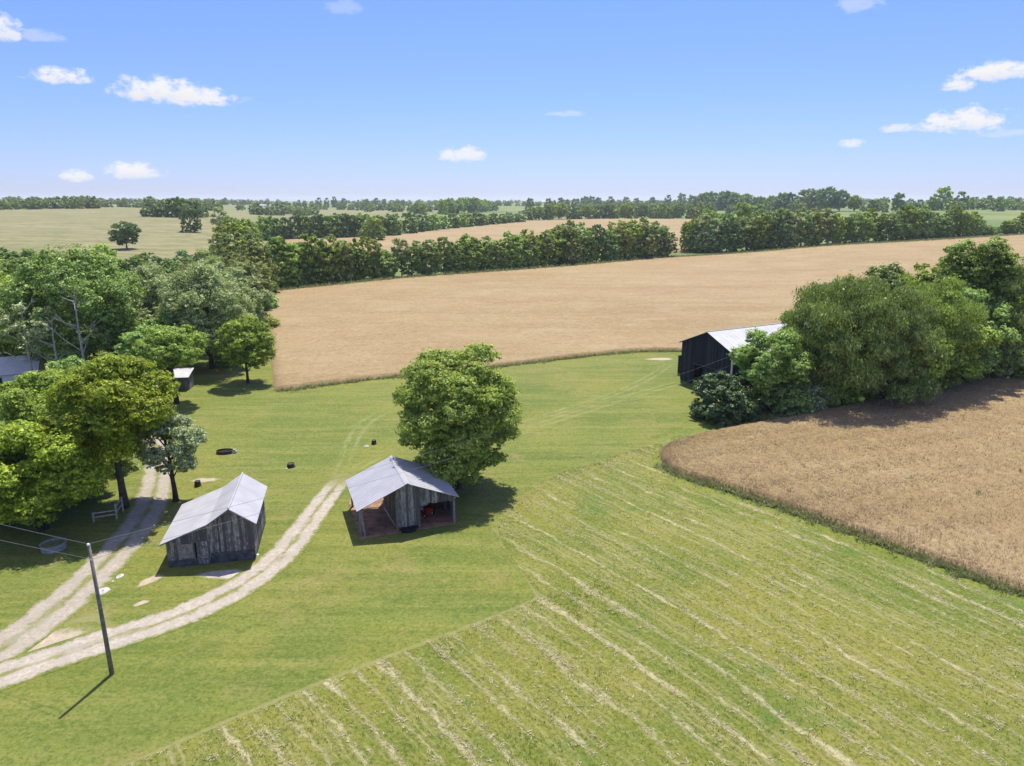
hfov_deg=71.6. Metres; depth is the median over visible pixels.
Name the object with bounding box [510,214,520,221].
hedgerow tree
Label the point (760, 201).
skyline tree
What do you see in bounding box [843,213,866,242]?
hedgerow tree
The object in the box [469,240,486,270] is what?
hedgerow tree
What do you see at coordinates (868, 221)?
hedgerow tree
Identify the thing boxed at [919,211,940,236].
hedgerow tree
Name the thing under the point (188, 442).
tree
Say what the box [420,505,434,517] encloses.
lawn tractor
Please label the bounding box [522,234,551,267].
hedgerow tree
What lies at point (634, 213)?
hedgerow tree
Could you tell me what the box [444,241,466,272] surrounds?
hedgerow tree
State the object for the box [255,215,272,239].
hedgerow tree
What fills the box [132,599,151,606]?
dirt patch
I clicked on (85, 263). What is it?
woodland tree
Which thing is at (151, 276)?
tree
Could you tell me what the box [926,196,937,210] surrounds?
skyline tree
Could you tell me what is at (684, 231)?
hedgerow tree
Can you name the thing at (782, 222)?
hedgerow tree
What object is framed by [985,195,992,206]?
skyline tree
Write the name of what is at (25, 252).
woodland tree
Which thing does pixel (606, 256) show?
hedgerow tree
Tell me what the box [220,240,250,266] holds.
woodland tree
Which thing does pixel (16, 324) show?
tree
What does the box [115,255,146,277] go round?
woodland tree
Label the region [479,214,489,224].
hedgerow tree
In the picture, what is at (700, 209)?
hedgerow tree
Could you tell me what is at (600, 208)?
hedgerow tree
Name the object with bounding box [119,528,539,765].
mown edge
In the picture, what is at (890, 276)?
tree
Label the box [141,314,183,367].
woodland tree
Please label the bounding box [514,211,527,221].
hedgerow tree
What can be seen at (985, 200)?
skyline tree
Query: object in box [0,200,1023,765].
ground
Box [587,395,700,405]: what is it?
tyre track
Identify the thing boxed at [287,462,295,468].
tree stump
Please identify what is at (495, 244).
hedgerow tree
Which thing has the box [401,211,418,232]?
hedgerow tree
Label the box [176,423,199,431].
dirt patch
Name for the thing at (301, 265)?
hedgerow tree
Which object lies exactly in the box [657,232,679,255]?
hedgerow tree
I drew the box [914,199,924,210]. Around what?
skyline tree
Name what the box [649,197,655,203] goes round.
skyline tree
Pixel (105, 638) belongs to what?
utility pole
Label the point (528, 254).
hedgerow tree
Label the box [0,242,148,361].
tree
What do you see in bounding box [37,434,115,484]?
tree
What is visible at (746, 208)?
hedgerow tree
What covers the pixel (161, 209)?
copse tree
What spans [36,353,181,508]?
tree
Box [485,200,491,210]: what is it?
parkland tree
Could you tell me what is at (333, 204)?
skyline tree
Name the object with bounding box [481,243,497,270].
hedgerow tree
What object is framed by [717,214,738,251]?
hedgerow tree
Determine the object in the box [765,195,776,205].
skyline tree
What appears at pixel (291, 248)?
hedgerow tree
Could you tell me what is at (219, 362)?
shrub
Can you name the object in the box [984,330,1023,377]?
shrub
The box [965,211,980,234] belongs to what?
hedgerow tree
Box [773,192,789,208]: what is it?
skyline tree
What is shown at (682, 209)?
hedgerow tree
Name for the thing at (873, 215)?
hedgerow tree
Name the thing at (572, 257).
hedgerow tree
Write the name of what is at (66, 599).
gravel drive
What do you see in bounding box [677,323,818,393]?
black barn
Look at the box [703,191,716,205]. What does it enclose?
skyline tree
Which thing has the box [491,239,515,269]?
hedgerow tree
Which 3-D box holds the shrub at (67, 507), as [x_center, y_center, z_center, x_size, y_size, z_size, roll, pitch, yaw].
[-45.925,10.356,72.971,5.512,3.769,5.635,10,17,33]
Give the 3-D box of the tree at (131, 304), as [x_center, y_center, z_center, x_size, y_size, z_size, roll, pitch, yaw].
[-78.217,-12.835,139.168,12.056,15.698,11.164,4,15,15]
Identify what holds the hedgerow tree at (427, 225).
on the ground at (338, 596)
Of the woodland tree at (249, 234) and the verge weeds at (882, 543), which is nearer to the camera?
the verge weeds at (882, 543)
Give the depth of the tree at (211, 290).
123.57 m
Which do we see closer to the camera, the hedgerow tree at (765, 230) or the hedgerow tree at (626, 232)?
the hedgerow tree at (626, 232)
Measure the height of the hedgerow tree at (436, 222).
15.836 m
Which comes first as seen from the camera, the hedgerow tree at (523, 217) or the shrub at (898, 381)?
the shrub at (898, 381)
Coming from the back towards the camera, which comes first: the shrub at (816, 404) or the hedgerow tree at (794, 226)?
the hedgerow tree at (794, 226)
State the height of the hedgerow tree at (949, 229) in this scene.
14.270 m
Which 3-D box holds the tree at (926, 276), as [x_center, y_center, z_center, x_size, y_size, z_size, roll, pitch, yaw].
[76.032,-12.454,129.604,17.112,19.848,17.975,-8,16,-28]
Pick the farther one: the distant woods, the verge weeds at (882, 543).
the distant woods
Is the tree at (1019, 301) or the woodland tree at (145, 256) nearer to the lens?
the tree at (1019, 301)
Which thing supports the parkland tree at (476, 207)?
on the ground at (338, 596)
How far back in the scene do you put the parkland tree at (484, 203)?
1374.89 m
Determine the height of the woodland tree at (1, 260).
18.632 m
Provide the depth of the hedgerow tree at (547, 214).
877.43 m
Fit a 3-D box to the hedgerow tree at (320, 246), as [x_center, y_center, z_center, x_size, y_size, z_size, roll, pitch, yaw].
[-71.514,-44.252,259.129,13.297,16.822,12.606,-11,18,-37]
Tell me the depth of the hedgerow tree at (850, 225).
409.42 m
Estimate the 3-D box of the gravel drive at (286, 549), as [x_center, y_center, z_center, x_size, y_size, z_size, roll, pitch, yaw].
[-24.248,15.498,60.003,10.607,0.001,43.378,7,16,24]
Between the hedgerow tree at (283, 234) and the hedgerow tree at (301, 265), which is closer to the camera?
the hedgerow tree at (301, 265)
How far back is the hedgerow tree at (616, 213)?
941.62 m
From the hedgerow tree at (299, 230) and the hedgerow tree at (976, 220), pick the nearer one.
the hedgerow tree at (976, 220)
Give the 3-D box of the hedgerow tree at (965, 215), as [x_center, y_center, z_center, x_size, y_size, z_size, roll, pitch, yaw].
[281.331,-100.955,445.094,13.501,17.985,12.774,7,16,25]
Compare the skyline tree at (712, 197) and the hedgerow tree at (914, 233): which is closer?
the hedgerow tree at (914, 233)
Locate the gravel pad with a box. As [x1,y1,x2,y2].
[190,568,244,580]
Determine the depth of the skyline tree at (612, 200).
1837.42 m
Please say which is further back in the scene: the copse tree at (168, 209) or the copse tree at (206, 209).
the copse tree at (206, 209)
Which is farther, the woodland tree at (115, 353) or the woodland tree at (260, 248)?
the woodland tree at (260, 248)
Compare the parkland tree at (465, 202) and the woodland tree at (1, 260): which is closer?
the woodland tree at (1, 260)
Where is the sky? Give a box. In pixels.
[0,0,1023,200]
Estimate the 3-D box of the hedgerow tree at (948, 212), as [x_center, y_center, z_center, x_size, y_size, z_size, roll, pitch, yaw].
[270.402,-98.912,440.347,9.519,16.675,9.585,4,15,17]
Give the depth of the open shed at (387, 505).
67.61 m
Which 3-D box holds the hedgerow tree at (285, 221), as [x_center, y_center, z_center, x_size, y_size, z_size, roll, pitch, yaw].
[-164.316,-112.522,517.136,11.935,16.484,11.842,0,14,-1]
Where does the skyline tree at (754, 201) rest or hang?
on the ground at (338, 596)
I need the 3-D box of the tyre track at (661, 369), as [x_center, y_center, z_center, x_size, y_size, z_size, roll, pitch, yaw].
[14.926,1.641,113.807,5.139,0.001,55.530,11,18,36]
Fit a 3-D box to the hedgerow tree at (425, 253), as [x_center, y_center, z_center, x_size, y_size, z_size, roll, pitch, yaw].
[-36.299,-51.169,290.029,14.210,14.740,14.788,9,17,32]
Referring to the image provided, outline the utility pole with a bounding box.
[87,543,113,674]
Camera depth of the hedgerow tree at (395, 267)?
281.66 m
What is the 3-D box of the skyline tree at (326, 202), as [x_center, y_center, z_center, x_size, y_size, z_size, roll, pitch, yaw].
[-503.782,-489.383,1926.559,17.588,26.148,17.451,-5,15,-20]
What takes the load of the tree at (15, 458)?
on the ground at (338, 596)
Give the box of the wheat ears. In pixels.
[658,384,1023,585]
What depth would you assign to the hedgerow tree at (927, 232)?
426.20 m
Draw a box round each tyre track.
[327,404,403,479]
[338,447,403,473]
[489,379,688,444]
[507,361,677,428]
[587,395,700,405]
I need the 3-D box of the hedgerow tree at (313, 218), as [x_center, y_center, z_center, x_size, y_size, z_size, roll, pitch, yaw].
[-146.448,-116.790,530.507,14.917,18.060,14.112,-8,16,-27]
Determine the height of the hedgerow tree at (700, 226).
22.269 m
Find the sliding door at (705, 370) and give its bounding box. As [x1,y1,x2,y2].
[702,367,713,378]
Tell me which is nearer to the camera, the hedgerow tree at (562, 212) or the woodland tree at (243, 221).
the woodland tree at (243, 221)
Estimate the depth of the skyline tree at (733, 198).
1307.70 m
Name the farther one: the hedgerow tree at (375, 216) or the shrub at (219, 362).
the hedgerow tree at (375, 216)
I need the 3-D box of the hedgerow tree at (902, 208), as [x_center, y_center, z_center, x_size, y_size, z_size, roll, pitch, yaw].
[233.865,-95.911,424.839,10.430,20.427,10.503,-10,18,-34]
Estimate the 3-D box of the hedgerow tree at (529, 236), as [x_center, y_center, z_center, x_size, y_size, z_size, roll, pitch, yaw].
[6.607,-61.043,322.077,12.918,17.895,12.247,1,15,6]
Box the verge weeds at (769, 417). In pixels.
[755,376,958,421]
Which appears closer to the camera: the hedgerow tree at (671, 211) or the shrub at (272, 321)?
the shrub at (272, 321)
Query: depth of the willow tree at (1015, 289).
117.96 m
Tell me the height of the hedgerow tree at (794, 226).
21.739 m
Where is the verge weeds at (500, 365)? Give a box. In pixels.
[277,347,681,392]
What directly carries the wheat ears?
on the ground at (338, 596)
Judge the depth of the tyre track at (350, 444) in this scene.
92.60 m
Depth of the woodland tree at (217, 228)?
335.99 m
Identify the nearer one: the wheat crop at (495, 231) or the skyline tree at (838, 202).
the wheat crop at (495, 231)
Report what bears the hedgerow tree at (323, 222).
on the ground at (338, 596)
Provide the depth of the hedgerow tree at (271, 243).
244.54 m
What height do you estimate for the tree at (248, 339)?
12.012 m
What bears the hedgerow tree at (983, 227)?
on the ground at (338, 596)
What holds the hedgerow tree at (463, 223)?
on the ground at (338, 596)
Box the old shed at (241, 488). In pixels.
[159,472,266,567]
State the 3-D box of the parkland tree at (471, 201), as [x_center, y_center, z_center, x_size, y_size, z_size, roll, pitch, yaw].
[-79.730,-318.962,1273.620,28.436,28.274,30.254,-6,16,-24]
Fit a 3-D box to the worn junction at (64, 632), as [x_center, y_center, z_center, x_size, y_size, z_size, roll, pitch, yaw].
[-33.475,18.473,48.495,10.577,0.001,5.110,-13,19,-41]
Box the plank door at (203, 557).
[196,541,210,563]
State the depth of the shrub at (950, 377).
116.16 m
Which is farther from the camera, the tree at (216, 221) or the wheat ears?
the tree at (216, 221)
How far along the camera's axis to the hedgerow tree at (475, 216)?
721.21 m
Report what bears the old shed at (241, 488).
on the ground at (338, 596)
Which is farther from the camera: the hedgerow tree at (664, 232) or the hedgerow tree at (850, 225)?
the hedgerow tree at (850, 225)
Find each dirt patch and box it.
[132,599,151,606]
[134,573,168,587]
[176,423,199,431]
[189,477,222,482]
[642,357,675,360]
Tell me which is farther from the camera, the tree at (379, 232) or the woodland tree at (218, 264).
the tree at (379, 232)
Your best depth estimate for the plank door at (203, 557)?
60.04 m
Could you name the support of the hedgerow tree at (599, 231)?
on the ground at (338, 596)
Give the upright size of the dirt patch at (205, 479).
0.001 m
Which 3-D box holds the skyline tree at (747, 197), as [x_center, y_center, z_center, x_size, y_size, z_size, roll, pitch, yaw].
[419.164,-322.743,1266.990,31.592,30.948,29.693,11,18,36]
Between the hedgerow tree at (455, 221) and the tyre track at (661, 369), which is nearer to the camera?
the tyre track at (661, 369)
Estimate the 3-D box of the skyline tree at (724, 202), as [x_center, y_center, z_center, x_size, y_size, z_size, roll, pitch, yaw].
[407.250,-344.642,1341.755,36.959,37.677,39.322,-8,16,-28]
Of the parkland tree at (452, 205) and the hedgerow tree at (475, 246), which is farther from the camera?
the parkland tree at (452, 205)
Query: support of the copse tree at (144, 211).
on the ground at (338, 596)
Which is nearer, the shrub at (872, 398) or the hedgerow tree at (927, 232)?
the shrub at (872, 398)
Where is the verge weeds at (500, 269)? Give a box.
[275,232,1023,291]
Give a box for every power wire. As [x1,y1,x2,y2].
[1,540,88,558]
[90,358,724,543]
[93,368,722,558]
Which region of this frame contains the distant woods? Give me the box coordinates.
[0,195,1023,217]
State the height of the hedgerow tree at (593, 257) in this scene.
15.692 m
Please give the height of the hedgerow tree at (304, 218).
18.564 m
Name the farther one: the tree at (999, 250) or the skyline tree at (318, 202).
the skyline tree at (318, 202)
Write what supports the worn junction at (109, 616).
on the ground at (338, 596)
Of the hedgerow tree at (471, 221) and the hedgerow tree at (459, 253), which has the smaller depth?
the hedgerow tree at (459, 253)
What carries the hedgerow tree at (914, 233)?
on the ground at (338, 596)
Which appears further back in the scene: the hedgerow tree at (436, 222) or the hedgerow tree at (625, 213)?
the hedgerow tree at (625, 213)
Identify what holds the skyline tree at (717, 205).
on the ground at (338, 596)
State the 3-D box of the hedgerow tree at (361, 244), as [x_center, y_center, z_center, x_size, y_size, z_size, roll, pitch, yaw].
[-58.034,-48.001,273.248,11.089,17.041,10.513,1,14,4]
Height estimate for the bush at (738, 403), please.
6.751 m
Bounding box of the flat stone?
[99,587,110,594]
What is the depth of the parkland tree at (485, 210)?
1404.27 m
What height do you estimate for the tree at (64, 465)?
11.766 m
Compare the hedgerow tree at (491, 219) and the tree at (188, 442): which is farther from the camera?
the hedgerow tree at (491, 219)
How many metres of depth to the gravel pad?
58.72 m
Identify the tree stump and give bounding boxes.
[194,480,201,486]
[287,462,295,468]
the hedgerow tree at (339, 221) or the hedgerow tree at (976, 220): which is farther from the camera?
the hedgerow tree at (339, 221)
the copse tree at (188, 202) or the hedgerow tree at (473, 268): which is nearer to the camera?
the hedgerow tree at (473, 268)
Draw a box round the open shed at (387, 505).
[345,455,458,538]
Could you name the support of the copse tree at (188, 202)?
on the ground at (338, 596)
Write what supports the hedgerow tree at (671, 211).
on the ground at (338, 596)
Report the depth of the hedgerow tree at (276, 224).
505.65 m
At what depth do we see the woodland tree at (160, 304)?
141.50 m
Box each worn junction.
[28,621,100,651]
[63,609,123,626]
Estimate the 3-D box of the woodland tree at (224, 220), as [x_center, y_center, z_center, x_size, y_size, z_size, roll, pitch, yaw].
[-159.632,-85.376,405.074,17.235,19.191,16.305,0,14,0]
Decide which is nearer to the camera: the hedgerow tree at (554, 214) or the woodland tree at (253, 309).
the woodland tree at (253, 309)
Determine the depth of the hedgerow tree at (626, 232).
356.72 m
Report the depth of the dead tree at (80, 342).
111.57 m
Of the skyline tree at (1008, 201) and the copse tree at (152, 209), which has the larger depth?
the skyline tree at (1008, 201)
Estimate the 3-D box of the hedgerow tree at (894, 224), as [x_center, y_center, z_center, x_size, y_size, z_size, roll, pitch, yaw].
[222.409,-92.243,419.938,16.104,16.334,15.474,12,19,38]
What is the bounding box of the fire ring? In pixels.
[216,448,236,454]
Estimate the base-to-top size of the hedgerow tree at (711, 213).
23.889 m
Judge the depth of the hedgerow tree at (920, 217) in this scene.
425.49 m
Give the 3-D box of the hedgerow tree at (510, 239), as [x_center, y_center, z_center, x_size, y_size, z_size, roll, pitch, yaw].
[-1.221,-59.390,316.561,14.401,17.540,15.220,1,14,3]
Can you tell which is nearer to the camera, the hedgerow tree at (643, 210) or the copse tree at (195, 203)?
the copse tree at (195, 203)
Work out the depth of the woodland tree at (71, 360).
100.63 m
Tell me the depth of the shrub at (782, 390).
100.84 m
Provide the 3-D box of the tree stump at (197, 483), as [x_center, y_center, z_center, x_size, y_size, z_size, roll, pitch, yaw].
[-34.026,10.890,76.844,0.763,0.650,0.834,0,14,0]
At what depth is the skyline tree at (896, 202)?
975.48 m
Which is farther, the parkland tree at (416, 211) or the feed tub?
the parkland tree at (416, 211)
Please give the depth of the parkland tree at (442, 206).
1131.23 m
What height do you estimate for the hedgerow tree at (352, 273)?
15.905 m
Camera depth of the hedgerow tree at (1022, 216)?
465.33 m
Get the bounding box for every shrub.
[54,494,91,510]
[108,453,140,474]
[213,353,236,367]
[254,310,281,330]
[259,291,279,310]
[746,378,800,415]
[769,383,817,416]
[796,355,865,406]
[796,381,833,412]
[854,364,907,398]
[858,386,880,401]
[925,372,946,388]
[943,365,963,384]
[982,341,1023,378]
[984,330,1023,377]
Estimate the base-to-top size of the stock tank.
0.620 m
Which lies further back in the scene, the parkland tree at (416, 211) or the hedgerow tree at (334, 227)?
the parkland tree at (416, 211)
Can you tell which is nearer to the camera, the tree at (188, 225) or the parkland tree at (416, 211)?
the tree at (188, 225)
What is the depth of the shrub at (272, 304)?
197.46 m
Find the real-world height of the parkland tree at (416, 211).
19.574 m
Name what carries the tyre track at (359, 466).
on the ground at (338, 596)
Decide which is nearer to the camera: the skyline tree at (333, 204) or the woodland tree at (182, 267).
the woodland tree at (182, 267)
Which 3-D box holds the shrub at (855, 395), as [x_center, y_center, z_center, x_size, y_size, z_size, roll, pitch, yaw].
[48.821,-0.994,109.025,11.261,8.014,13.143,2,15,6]
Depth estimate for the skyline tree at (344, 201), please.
1954.51 m
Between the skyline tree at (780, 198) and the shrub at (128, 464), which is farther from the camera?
the skyline tree at (780, 198)
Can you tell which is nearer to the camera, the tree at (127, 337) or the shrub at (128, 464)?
the shrub at (128, 464)
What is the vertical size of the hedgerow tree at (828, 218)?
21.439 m
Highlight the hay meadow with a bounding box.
[125,436,1023,765]
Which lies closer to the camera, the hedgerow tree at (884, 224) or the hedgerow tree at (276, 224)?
the hedgerow tree at (884, 224)
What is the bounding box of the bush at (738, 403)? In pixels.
[687,370,759,427]
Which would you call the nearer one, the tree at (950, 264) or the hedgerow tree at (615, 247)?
the tree at (950, 264)
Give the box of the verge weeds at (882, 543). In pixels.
[649,461,1023,597]
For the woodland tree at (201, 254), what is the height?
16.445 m
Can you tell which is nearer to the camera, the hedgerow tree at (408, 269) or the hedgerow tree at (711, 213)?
the hedgerow tree at (408, 269)
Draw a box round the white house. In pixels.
[0,355,47,387]
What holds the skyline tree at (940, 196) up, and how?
on the ground at (338, 596)
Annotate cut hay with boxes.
[127,439,1023,765]
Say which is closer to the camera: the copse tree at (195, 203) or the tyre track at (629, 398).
the tyre track at (629, 398)
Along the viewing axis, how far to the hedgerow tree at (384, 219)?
558.35 m
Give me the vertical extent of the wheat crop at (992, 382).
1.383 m
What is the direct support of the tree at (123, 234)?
on the ground at (338, 596)
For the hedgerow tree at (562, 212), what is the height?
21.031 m
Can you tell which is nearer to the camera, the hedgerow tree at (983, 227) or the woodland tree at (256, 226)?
the woodland tree at (256, 226)
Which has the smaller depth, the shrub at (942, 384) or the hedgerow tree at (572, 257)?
the shrub at (942, 384)
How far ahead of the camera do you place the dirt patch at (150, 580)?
57.95 m
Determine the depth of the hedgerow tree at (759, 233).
398.63 m
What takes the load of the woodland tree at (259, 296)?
on the ground at (338, 596)
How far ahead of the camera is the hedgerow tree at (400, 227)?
566.95 m
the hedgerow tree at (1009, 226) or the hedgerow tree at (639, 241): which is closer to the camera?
the hedgerow tree at (639, 241)
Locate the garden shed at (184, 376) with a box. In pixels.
[167,368,193,389]
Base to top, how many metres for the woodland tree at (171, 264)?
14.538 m
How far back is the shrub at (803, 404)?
100.80 m
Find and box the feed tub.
[400,526,416,532]
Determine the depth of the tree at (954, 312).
106.66 m
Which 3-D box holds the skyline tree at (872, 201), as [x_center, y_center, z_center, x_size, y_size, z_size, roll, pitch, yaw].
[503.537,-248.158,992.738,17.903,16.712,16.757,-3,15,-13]
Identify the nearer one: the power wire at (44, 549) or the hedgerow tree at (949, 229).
the power wire at (44, 549)
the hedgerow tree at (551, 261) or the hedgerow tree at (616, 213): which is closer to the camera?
the hedgerow tree at (551, 261)
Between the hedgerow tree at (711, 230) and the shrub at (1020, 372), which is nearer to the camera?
the shrub at (1020, 372)
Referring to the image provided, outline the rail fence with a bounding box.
[92,497,123,521]
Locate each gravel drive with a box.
[0,435,175,660]
[0,474,355,691]
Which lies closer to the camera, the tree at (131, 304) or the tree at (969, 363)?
the tree at (969, 363)
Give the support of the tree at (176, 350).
on the ground at (338, 596)
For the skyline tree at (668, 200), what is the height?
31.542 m
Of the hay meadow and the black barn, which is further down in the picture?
the hay meadow
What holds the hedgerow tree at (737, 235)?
on the ground at (338, 596)
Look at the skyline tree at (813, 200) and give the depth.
1077.11 m
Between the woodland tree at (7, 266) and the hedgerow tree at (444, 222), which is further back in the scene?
the hedgerow tree at (444, 222)
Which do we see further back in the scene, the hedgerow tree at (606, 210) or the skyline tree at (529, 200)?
the skyline tree at (529, 200)
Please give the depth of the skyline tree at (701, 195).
1443.04 m
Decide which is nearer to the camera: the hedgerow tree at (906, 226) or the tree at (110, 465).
the tree at (110, 465)
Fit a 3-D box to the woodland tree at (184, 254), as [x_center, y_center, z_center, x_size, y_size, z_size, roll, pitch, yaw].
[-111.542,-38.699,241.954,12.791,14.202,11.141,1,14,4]
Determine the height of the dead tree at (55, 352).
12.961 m
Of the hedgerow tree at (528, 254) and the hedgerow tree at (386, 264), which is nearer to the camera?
the hedgerow tree at (386, 264)
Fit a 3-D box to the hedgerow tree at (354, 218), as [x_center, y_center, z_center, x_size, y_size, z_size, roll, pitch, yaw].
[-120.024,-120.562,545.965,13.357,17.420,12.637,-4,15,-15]
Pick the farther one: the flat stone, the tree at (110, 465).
the tree at (110, 465)
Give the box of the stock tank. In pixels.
[39,537,66,553]
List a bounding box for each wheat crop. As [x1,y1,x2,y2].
[267,235,1023,391]
[285,219,702,256]
[660,375,1023,589]
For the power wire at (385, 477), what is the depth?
59.85 m
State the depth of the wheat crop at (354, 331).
199.69 m
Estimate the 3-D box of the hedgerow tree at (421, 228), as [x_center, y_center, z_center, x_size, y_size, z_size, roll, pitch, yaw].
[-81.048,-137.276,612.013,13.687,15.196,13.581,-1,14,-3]
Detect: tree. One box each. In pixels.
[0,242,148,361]
[0,247,30,263]
[0,256,33,277]
[0,259,12,271]
[0,270,33,356]
[0,274,70,322]
[0,299,54,385]
[0,368,90,427]
[0,408,113,531]
[0,416,38,485]
[19,248,36,259]
[24,316,67,362]
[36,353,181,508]
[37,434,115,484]
[38,285,102,362]
[44,354,89,373]
[59,364,124,411]
[61,301,104,358]
[73,255,118,287]
[90,242,129,270]
[92,292,141,350]
[96,351,132,358]
[97,298,157,357]
[107,220,141,248]
[114,324,179,373]
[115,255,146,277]
[128,261,174,319]
[129,252,160,264]
[131,322,209,403]
[134,410,208,501]
[139,206,150,216]
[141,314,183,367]
[142,256,183,275]
[148,204,162,216]
[152,303,196,317]
[153,201,168,216]
[153,260,258,368]
[164,198,178,216]
[166,250,197,271]
[168,264,190,276]
[169,196,186,216]
[178,206,201,231]
[181,200,194,216]
[188,249,223,273]
[190,199,203,216]
[191,293,257,330]
[201,204,209,216]
[205,232,236,265]
[208,225,232,256]
[210,207,229,226]
[213,261,248,288]
[214,313,277,382]
[216,222,248,253]
[217,216,239,232]
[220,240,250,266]
[221,255,276,294]
[226,264,273,327]
[229,230,262,261]
[230,218,263,247]
[230,239,280,292]
[244,221,262,239]
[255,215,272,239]
[263,215,282,237]
[266,237,292,287]
[268,236,304,287]
[269,218,287,238]
[280,217,294,238]
[287,215,302,238]
[287,244,313,284]
[294,214,311,237]
[296,233,327,285]
[303,217,317,235]
[303,239,330,284]
[307,238,344,283]
[308,214,325,237]
[315,197,321,206]
[315,214,336,237]
[323,234,354,282]
[324,198,329,206]
[324,214,341,237]
[330,196,337,206]
[332,212,350,237]
[332,240,357,281]
[338,213,355,236]
[339,242,374,280]
[341,198,347,206]
[349,215,363,236]
[350,212,369,236]
[352,236,375,279]
[358,217,385,240]
[362,214,374,234]
[363,239,384,278]
[369,214,383,234]
[370,249,400,277]
[373,216,387,235]
[376,249,405,276]
[383,213,399,235]
[389,213,402,234]
[391,238,411,275]
[392,337,523,488]
[400,246,421,275]
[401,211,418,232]
[408,239,440,275]
[410,215,425,231]
[412,203,419,213]
[417,202,427,214]
[419,215,431,230]
[419,239,444,273]
[425,213,441,230]
[435,214,450,228]
[435,237,453,273]
[436,199,447,214]
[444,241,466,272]
[445,198,457,212]
[447,213,459,227]
[450,241,479,272]
[454,200,463,213]
[455,233,486,271]
[457,197,468,211]
[458,214,469,226]
[459,213,474,226]
[464,197,475,211]
[468,197,479,212]
[469,212,484,225]
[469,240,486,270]
[475,198,483,210]
[478,200,485,210]
[479,199,488,211]
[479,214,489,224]
[481,235,505,269]
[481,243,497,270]
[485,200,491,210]
[487,213,498,223]
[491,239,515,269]
[497,214,507,223]
[499,230,524,269]
[505,212,514,222]
[508,234,533,267]
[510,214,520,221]
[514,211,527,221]
[517,229,540,267]
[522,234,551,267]
[525,198,534,207]
[526,207,536,219]
[533,206,545,219]
[533,232,557,266]
[538,229,568,265]
[542,202,553,219]
[547,204,558,218]
[549,228,574,264]
[551,219,584,264]
[556,203,568,218]
[566,204,576,218]
[567,222,593,263]
[573,206,582,218]
[575,238,599,262]
[581,205,591,218]
[583,228,600,260]
[588,196,596,203]
[588,205,597,218]
[591,224,606,261]
[593,205,604,218]
[595,197,602,204]
[597,230,621,260]
[601,228,619,260]
[603,202,614,218]
[604,221,636,260]
[606,196,614,203]
[609,206,619,218]
[617,219,645,259]
[619,203,631,218]
[619,224,634,255]
[626,202,638,218]
[629,216,656,257]
[632,229,650,256]
[636,204,648,216]
[643,225,658,255]
[647,202,657,218]
[647,220,673,256]
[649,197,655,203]
[656,203,668,218]
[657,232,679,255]
[664,195,671,203]
[666,203,674,218]
[673,203,685,217]
[676,193,686,205]
[679,217,700,251]
[685,204,694,218]
[685,213,718,251]
[686,194,695,203]
[689,213,723,252]
[691,196,701,206]
[692,202,703,218]
[696,192,706,206]
[698,208,716,236]
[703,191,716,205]
[703,202,717,214]
[709,221,732,251]
[710,192,720,210]
[714,191,727,210]
[717,190,737,209]
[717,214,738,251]
[720,218,747,251]
[726,327,817,410]
[727,192,739,210]
[732,202,753,225]
[733,216,759,250]
[734,195,745,210]
[738,193,753,204]
[745,215,770,249]
[747,204,764,219]
[747,216,773,249]
[749,196,762,205]
[756,212,778,248]
[757,196,765,208]
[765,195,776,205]
[767,296,851,404]
[770,207,797,247]
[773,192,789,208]
[776,209,801,247]
[780,211,806,246]
[782,192,796,208]
[785,270,918,404]
[793,207,816,245]
[794,188,810,210]
[803,207,833,244]
[804,215,826,244]
[806,188,821,210]
[816,186,836,208]
[821,209,840,243]
[825,213,847,243]
[831,189,850,210]
[839,217,853,242]
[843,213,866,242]
[843,282,951,404]
[845,195,862,210]
[848,211,876,241]
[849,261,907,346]
[862,208,879,240]
[866,199,878,210]
[873,213,891,240]
[876,213,902,240]
[879,318,958,384]
[885,209,912,239]
[886,273,990,379]
[891,192,905,210]
[897,205,911,239]
[898,262,961,290]
[900,204,921,239]
[910,210,922,237]
[912,204,934,238]
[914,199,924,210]
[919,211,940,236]
[921,290,1003,386]
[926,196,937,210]
[929,212,940,237]
[932,214,954,237]
[932,238,990,322]
[933,186,953,209]
[941,210,955,236]
[948,206,962,235]
[948,284,1021,381]
[953,207,971,235]
[954,191,969,209]
[959,234,1021,376]
[961,214,975,235]
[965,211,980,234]
[968,197,975,209]
[968,215,988,234]
[968,255,1023,371]
[975,198,989,208]
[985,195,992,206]
[985,225,994,234]
[990,226,1001,234]
[998,220,1017,233]
[999,221,1011,233]
[1003,218,1022,233]
[1004,198,1015,208]
[1009,294,1023,340]
[1015,212,1023,233]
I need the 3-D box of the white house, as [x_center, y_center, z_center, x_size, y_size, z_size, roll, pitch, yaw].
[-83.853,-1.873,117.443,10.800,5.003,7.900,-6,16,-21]
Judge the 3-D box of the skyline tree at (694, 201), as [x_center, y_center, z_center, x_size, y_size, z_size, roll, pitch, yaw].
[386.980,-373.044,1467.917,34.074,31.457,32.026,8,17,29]
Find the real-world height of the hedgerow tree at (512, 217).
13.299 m
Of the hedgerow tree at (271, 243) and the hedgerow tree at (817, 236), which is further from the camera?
the hedgerow tree at (817, 236)
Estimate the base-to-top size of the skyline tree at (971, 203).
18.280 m
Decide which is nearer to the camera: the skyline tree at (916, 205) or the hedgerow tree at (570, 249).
the hedgerow tree at (570, 249)
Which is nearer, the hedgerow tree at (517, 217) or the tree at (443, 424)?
the tree at (443, 424)
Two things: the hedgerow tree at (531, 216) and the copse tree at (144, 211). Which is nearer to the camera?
the copse tree at (144, 211)
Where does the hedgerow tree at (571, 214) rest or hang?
on the ground at (338, 596)

